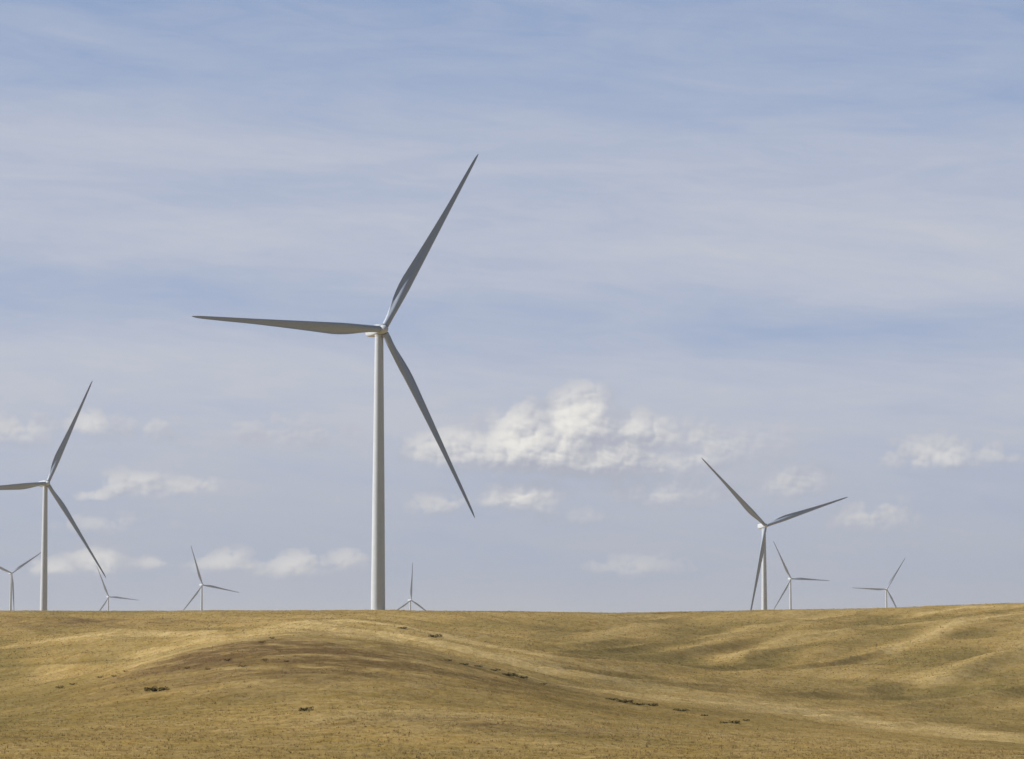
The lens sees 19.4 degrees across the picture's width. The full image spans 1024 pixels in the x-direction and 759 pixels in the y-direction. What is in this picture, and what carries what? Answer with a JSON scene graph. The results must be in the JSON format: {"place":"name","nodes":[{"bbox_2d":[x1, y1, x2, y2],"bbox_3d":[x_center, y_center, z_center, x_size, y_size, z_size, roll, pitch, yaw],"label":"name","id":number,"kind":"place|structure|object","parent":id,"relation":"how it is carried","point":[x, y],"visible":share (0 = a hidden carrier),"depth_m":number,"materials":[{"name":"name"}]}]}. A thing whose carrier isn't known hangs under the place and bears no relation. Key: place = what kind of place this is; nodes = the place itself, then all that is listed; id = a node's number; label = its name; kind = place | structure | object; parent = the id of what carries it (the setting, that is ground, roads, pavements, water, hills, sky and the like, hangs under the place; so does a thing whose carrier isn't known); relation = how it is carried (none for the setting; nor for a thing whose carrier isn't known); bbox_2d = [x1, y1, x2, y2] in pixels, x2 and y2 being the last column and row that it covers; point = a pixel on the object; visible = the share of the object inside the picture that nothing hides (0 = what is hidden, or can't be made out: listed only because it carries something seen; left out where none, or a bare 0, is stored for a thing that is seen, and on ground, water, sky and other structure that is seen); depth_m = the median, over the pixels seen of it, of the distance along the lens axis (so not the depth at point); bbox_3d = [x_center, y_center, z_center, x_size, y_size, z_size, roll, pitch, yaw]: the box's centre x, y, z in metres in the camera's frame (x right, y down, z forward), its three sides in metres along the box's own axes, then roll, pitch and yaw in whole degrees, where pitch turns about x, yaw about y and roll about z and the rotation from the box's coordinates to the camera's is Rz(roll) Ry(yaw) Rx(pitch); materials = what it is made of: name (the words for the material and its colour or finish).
{"place":"outdoors","nodes":[
{"label":"outdoors","id":0,"kind":"place"},
{"bbox_2d":[0,603,1023,758],"bbox_3d":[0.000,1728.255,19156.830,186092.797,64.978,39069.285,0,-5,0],"label":"ground","id":1,"kind":"structure","parent":0,"point":[966,683],"depth_m":458.11,"materials":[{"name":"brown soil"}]},
{"bbox_2d":[0,553,39,610],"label":"wind turbine","id":2,"kind":"object","parent":1,"relation":"on","point":[12,583],"visible":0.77,"depth_m":4734.25,"materials":[{"name":"paint"}]},
{"bbox_2d":[0,382,105,610],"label":"wind turbine","id":3,"kind":"object","parent":1,"relation":"on","point":[45,485],"visible":0.91,"depth_m":1766.38,"materials":[{"name":"paint"}]},
{"bbox_2d":[97,567,135,610],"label":"wind turbine","id":4,"kind":"object","parent":1,"relation":"on","point":[108,596],"visible":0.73,"depth_m":6057.62,"materials":[{"name":"paint"}]},
{"bbox_2d":[144,686,169,691],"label":"shrub","id":5,"kind":"object","parent":1,"relation":"on","point":[153,689],"visible":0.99,"depth_m":262.48,"materials":[{"name":"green plant"}]},
{"bbox_2d":[184,547,238,610],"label":"wind turbine","id":6,"kind":"object","parent":1,"relation":"on","point":[201,585],"visible":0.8,"depth_m":4847.80,"materials":[{"name":"paint"}]},
{"bbox_2d":[299,706,313,710],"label":"shrub","id":7,"kind":"object","parent":1,"relation":"on","point":[304,709],"visible":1,"depth_m":215.74,"materials":[{"name":"green plant"}]},
{"bbox_2d":[192,155,477,609],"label":"wind turbine","id":8,"kind":"object","parent":1,"relation":"on","point":[379,332],"visible":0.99,"depth_m":947.70,"materials":[{"name":"paint"}]},
{"bbox_2d":[397,563,424,610],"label":"wind turbine","id":9,"kind":"object","parent":1,"relation":"on","point":[410,600],"visible":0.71,"depth_m":5389.78,"materials":[{"name":"paint"}]},
{"bbox_2d":[503,673,517,676],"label":"shrub","id":10,"kind":"object","parent":1,"relation":"on","point":[508,674],"visible":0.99,"depth_m":354.22,"materials":[{"name":"green plant"}]},
{"bbox_2d":[616,699,632,702],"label":"shrub","id":11,"kind":"object","parent":1,"relation":"on","point":[626,701],"visible":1,"depth_m":339.49,"materials":[{"name":"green plant"}]},
{"bbox_2d":[702,458,847,609],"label":"wind turbine","id":12,"kind":"object","parent":1,"relation":"on","point":[763,525],"visible":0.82,"depth_m":2058.47,"materials":[{"name":"paint"}]},
{"bbox_2d":[773,541,828,609],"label":"wind turbine","id":13,"kind":"object","parent":1,"relation":"on","point":[786,587],"visible":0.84,"depth_m":4810.82,"materials":[{"name":"paint"}]},
{"bbox_2d":[858,559,904,607],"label":"wind turbine","id":14,"kind":"object","parent":1,"relation":"on","point":[886,589],"visible":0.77,"depth_m":5418.91,"materials":[{"name":"paint"}]},
{"bbox_2d":[0,0,1023,612],"label":"sky","id":15,"kind":"structure","parent":0,"point":[778,245],"materials":[{"name":"blue"}]}
]}

